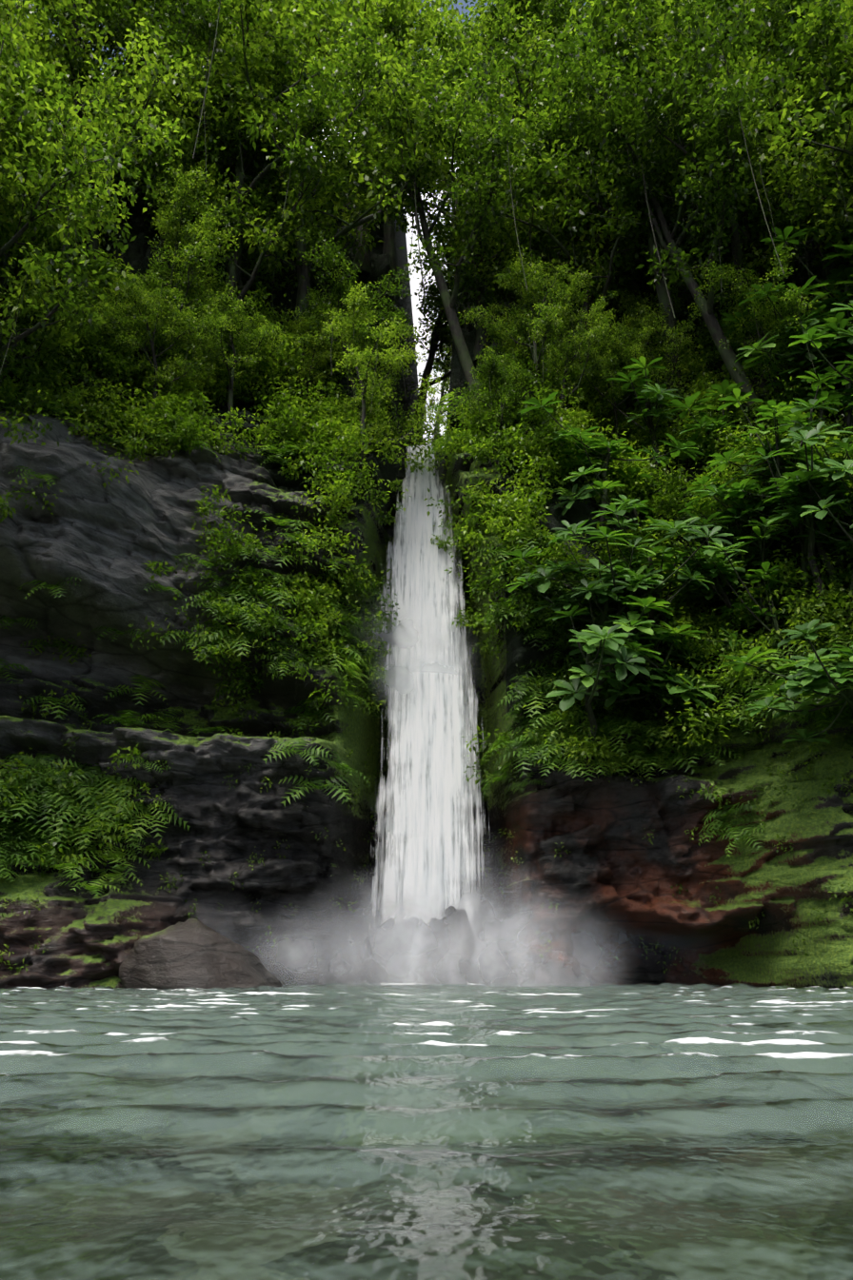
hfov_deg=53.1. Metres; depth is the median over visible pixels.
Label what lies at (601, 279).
tree
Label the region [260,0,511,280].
tree
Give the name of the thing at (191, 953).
boulder
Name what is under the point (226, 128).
tree
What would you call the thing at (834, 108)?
tree
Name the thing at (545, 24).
tree
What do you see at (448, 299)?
tree
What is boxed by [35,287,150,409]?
tree
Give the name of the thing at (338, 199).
tree
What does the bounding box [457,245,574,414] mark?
tree
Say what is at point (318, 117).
tree
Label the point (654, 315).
tree
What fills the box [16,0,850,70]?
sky
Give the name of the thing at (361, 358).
tree
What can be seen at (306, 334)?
tree
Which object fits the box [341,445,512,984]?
waterfall sheet
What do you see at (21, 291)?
tree
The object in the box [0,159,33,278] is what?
tree
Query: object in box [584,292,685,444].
tree
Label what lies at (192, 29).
tree
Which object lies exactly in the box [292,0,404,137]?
tree
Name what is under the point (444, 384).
tree
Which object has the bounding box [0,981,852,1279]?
pool water
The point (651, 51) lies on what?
tree
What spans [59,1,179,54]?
tree
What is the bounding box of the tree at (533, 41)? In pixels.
[439,0,762,328]
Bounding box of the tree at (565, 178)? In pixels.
[448,0,791,431]
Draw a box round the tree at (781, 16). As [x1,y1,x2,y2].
[654,0,846,196]
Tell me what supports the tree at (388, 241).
on the cliff rock face
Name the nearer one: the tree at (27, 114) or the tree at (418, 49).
the tree at (27, 114)
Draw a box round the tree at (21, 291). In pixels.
[0,159,50,326]
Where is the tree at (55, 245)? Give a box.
[0,8,185,411]
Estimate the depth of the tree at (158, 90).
38.87 m
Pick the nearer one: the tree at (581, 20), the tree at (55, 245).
the tree at (55, 245)
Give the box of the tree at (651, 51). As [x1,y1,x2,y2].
[578,0,818,396]
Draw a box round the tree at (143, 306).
[80,270,232,423]
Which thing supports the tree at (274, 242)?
on the cliff rock face
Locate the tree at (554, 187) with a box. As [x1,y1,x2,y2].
[512,32,645,263]
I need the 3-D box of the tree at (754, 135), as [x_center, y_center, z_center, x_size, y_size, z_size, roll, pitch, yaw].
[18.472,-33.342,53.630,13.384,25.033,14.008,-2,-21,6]
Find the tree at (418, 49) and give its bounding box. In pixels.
[315,18,445,177]
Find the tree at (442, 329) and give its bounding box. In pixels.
[401,156,537,445]
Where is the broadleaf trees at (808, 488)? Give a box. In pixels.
[496,177,852,772]
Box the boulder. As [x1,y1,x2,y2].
[118,918,282,989]
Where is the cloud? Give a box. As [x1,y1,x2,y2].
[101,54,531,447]
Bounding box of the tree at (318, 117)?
[71,0,359,296]
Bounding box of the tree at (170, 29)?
[151,0,268,188]
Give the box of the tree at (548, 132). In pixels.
[493,0,698,356]
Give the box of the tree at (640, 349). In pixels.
[554,306,673,430]
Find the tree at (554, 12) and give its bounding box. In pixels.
[424,0,614,282]
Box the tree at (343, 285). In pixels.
[287,227,418,410]
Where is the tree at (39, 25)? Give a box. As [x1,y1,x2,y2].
[0,0,90,44]
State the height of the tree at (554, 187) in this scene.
20.659 m
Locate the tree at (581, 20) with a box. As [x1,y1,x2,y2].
[539,0,687,131]
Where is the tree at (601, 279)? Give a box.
[454,78,682,428]
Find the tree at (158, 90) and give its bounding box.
[0,0,221,291]
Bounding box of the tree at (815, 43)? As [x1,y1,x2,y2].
[687,0,852,302]
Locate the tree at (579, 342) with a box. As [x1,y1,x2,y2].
[546,268,618,421]
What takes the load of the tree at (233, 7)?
on the cliff rock face
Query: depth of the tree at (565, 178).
42.37 m
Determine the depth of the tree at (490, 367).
37.17 m
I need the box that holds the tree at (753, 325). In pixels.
[691,245,841,418]
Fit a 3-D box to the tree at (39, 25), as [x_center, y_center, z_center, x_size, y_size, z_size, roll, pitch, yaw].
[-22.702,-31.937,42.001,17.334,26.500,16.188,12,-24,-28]
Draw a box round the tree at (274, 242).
[118,51,381,406]
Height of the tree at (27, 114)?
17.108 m
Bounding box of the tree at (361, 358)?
[312,280,460,506]
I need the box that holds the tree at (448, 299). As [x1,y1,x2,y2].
[312,17,553,411]
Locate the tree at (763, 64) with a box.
[586,0,830,282]
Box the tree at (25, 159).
[0,53,66,256]
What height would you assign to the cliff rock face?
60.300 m
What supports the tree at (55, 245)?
on the cliff rock face
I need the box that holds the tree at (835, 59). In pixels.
[768,3,852,101]
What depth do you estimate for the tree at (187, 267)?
37.42 m
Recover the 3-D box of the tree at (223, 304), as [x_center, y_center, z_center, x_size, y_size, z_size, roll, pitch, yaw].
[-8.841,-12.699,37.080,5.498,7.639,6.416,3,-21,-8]
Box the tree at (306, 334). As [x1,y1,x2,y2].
[255,287,353,414]
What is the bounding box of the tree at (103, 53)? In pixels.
[23,0,164,172]
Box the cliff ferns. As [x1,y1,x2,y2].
[0,262,852,897]
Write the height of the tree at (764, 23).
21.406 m
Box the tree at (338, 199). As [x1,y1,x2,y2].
[185,0,538,382]
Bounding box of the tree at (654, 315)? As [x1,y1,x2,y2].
[590,266,708,430]
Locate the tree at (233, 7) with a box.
[152,0,344,207]
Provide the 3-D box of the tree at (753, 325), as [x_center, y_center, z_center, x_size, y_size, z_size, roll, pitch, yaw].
[14.468,-12.286,35.730,4.994,8.995,6.141,-15,-26,35]
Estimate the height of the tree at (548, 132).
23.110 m
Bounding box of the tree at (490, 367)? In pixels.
[456,343,535,459]
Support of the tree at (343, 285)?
on the cliff rock face
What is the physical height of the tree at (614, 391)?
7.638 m
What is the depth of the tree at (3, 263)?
31.96 m
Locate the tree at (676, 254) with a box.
[517,0,826,439]
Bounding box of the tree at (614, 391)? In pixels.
[579,324,668,455]
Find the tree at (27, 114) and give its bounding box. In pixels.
[0,14,190,382]
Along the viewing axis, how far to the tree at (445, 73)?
45.74 m
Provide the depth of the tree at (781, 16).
41.08 m
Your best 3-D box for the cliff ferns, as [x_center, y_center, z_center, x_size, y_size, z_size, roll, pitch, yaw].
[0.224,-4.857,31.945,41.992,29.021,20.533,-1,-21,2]
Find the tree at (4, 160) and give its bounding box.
[0,100,26,262]
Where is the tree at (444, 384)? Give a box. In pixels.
[426,289,452,444]
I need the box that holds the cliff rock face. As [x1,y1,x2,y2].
[0,26,852,988]
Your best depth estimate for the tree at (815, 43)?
36.49 m
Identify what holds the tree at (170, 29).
on the cliff rock face
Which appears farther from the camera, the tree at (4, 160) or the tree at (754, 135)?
the tree at (754, 135)
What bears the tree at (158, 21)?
on the cliff rock face
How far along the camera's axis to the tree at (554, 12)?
53.00 m
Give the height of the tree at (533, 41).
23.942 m
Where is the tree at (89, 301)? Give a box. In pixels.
[9,270,135,393]
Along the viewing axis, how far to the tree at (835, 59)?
34.90 m
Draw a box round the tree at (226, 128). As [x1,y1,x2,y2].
[68,22,298,277]
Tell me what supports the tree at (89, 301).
on the cliff rock face
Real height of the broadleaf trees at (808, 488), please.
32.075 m
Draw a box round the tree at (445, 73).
[308,0,586,361]
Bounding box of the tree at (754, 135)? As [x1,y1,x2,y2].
[653,0,798,210]
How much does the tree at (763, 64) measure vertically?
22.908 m
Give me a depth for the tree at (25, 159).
32.03 m
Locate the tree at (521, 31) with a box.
[412,0,583,204]
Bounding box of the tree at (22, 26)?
[0,0,93,163]
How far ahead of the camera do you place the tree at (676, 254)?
38.47 m
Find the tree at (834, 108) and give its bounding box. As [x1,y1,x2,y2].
[737,1,852,307]
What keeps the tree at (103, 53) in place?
on the cliff rock face
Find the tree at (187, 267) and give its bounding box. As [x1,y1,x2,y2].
[132,161,239,385]
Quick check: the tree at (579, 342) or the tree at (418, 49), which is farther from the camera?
the tree at (418, 49)
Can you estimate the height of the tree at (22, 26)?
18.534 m
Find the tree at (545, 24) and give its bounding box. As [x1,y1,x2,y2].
[489,0,575,125]
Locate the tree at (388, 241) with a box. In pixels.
[315,0,573,285]
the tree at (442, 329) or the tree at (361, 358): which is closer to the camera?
the tree at (361, 358)
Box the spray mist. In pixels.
[190,587,731,986]
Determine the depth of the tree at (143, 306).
34.84 m
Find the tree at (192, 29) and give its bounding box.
[51,0,237,265]
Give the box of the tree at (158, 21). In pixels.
[117,0,200,53]
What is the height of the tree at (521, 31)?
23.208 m
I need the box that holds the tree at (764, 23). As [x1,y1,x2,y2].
[638,0,852,230]
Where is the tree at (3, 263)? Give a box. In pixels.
[0,215,24,279]
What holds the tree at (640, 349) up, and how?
on the cliff rock face
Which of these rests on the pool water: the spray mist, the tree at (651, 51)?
the spray mist
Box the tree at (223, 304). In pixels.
[167,270,288,420]

